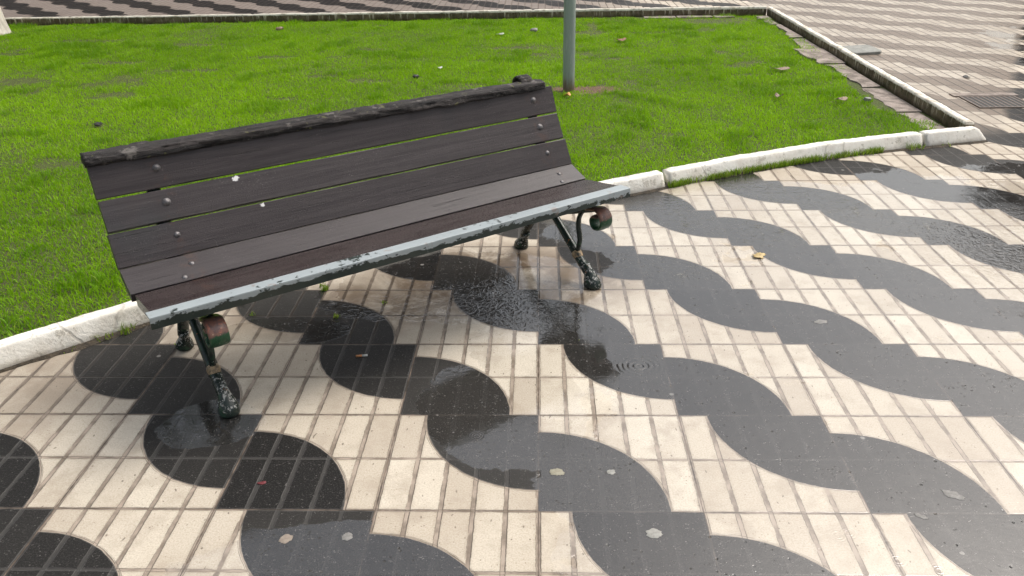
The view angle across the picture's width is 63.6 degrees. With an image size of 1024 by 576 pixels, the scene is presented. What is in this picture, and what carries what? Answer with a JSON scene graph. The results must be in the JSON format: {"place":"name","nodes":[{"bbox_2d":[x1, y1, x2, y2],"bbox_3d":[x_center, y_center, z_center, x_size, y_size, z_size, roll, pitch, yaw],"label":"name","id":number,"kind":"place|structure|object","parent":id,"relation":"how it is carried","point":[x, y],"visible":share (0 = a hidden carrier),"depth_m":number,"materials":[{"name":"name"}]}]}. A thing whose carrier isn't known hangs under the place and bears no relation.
{"place":"outdoors","nodes":[
{"label":"outdoors","id":0,"kind":"place"},
{"bbox_2d":[0,13,947,339],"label":"lawn","id":1,"kind":"structure","parent":0,"point":[62,165],"depth_m":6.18,"materials":[{"name":"plant"}]},
{"bbox_2d":[0,7,10,35],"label":"tree","id":2,"kind":"object","parent":1,"relation":"on","point":[4,28],"visible":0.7,"depth_m":9.50,"materials":[{"name":"white plant"}]},
{"bbox_2d":[563,0,575,91],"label":"metal pole","id":3,"kind":"object","parent":1,"relation":"on","point":[569,24],"visible":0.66,"depth_m":6.39,"materials":[{"name":"grey metal"}]},
{"bbox_2d":[775,67,789,69],"bbox_3d":[2.287,-1.876,7.048,0.163,0.019,0.079,-3,27,-3],"label":"fallen leaf","id":4,"kind":"object","parent":1,"relation":"on","point":[783,68],"visible":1,"depth_m":7.04,"materials":[{"name":"beige plant"}]},
{"bbox_2d":[643,15,944,129],"bbox_3d":[2.220,-2.113,7.593,1.456,0.047,4.983,0,27,2],"label":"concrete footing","id":5,"kind":"object","parent":1,"relation":"on","point":[883,95],"visible":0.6,"depth_m":6.88,"materials":[{"name":"grey concrete"}]},
{"bbox_2d":[837,96,847,100],"bbox_3d":[2.417,-1.390,6.059,0.097,0.022,0.078,-14,29,-24],"label":"fallen leaf","id":6,"kind":"object","parent":1,"relation":"on","point":[845,98],"visible":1,"depth_m":6.06,"materials":[{"name":"beige plant"}]},
{"bbox_2d":[863,97,871,100],"bbox_3d":[2.613,-1.390,6.073,0.059,0.029,0.054,13,30,26],"label":"stone","id":7,"kind":"object","parent":1,"relation":"on","point":[867,99],"visible":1,"depth_m":6.06,"materials":[{"name":"grey stone"}]},
{"bbox_2d":[0,0,1023,575],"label":"pavement","id":8,"kind":"structure","parent":0,"point":[704,386],"depth_m":2.77,"materials":[{"name":"beige tile"}]},
{"bbox_2d":[0,301,149,369],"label":"kerb stone","id":9,"kind":"object","parent":8,"relation":"on","point":[33,344],"visible":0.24,"depth_m":3.09,"materials":[{"name":"white paint"}]},
{"bbox_2d":[278,534,292,543],"bbox_3d":[-0.599,0.664,2.186,0.035,0.001,0.036,0,27,2],"label":"gum spot","id":10,"kind":"object","parent":8,"relation":"on","point":[285,538],"visible":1,"depth_m":2.19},
{"bbox_2d":[342,532,352,540],"bbox_3d":[-0.437,0.659,2.191,0.031,0.001,0.032,0,27,2],"label":"gum spot","id":11,"kind":"object","parent":8,"relation":"on","point":[346,536],"visible":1,"depth_m":2.19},
{"bbox_2d":[80,74,629,418],"bbox_3d":[-0.467,-0.231,3.073,1.837,0.803,0.649,-18,31,-30],"label":"park bench","id":12,"kind":"object","parent":8,"relation":"on","point":[183,273],"visible":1,"depth_m":2.94,"materials":[{"name":"brown wood"}]},
{"bbox_2d":[5,6,766,25],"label":"kerb","id":13,"kind":"structure","parent":8,"relation":"on","point":[491,14],"depth_m":9.92,"materials":[{"name":"grey concrete"}]},
{"bbox_2d":[0,140,987,372],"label":"curb","id":14,"kind":"structure","parent":8,"relation":"on","point":[81,346],"depth_m":3.21,"materials":[{"name":"grey concrete"}]},
{"bbox_2d":[64,143,948,353],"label":"weeds","id":15,"kind":"object","parent":8,"relation":"on","point":[781,164],"visible":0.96,"depth_m":4.78,"materials":[{"name":"green plant"}]},
{"bbox_2d":[549,468,564,475],"bbox_3d":[0.132,0.537,2.412,0.046,0.001,0.034,0,27,2],"label":"gum spot","id":16,"kind":"object","parent":8,"relation":"on","point":[558,471],"visible":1,"depth_m":2.41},
{"bbox_2d":[607,469,615,474],"bbox_3d":[0.289,0.536,2.407,0.026,0.001,0.025,0,27,2],"label":"gum spot","id":17,"kind":"object","parent":8,"relation":"on","point":[611,472],"visible":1,"depth_m":2.40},
{"bbox_2d":[599,170,664,193],"bbox_3d":[0.165,-0.429,4.257,1.505,0.095,0.107,-15,30,-26],"label":"kerb stone","id":18,"kind":"object","parent":8,"relation":"on","point":[642,182],"visible":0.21,"depth_m":4.49,"materials":[{"name":"white paint"}]},
{"bbox_2d":[646,528,662,537],"bbox_3d":[0.376,0.647,2.182,0.046,0.001,0.039,0,27,2],"label":"gum spot","id":19,"kind":"object","parent":8,"relation":"on","point":[653,533],"visible":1,"depth_m":2.18,"materials":[{"name":"white"}]},
{"bbox_2d":[752,252,765,258],"bbox_3d":[1.112,-0.147,3.725,0.067,0.011,0.057,-8,27,-13],"label":"fallen leaf","id":20,"kind":"object","parent":8,"relation":"on","point":[759,255],"visible":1,"depth_m":3.72,"materials":[{"name":"yellow plant"}]},
{"bbox_2d":[662,132,921,184],"bbox_3d":[1.688,-0.779,4.896,1.809,0.095,0.143,-11,28,-18],"label":"kerb stone","id":21,"kind":"object","parent":8,"relation":"on","point":[829,148],"visible":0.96,"depth_m":4.88,"materials":[{"name":"white paint"}]},
{"bbox_2d":[814,319,826,323],"bbox_3d":[1.190,0.129,3.185,0.056,0.001,0.034,-5,27,-8],"label":"gum spot","id":22,"kind":"object","parent":8,"relation":"on","point":[819,321],"visible":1,"depth_m":3.18,"materials":[{"name":"white"}]},
{"bbox_2d":[842,45,881,54],"bbox_3d":[3.300,-2.256,7.831,0.310,0.030,0.310,-5,28,-5],"label":"access cover","id":23,"kind":"object","parent":8,"relation":"on","point":[863,50],"visible":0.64,"depth_m":7.76,"materials":[{"name":"grey concrete"}]},
{"bbox_2d":[767,6,973,127],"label":"kerb","id":24,"kind":"structure","parent":8,"relation":"on","point":[944,115],"depth_m":6.59,"materials":[{"name":"grey concrete"}]},
{"bbox_2d":[914,513,927,518],"bbox_3d":[1.101,0.613,2.222,0.036,0.001,0.018,17,32,32],"label":"gum spot","id":25,"kind":"object","parent":8,"relation":"on","point":[921,516],"visible":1,"depth_m":2.22,"materials":[{"name":"white"}]},
{"bbox_2d":[919,126,985,145],"bbox_3d":[2.776,-0.953,5.203,0.442,0.095,0.092,-7,27,-12],"label":"kerb stone","id":26,"kind":"object","parent":8,"relation":"on","point":[951,135],"visible":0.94,"depth_m":5.17,"materials":[{"name":"white paint"}]},
{"bbox_2d":[940,489,964,499],"bbox_3d":[1.225,0.575,2.295,0.062,0.001,0.036,7,28,15],"label":"gum spot","id":27,"kind":"object","parent":8,"relation":"on","point":[953,494],"visible":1,"depth_m":2.29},
{"bbox_2d":[949,93,1023,107],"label":"drain grate","id":28,"kind":"object","parent":8,"relation":"on","point":[995,100],"visible":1,"depth_m":6.13,"materials":[{"name":"metal"}]}
]}

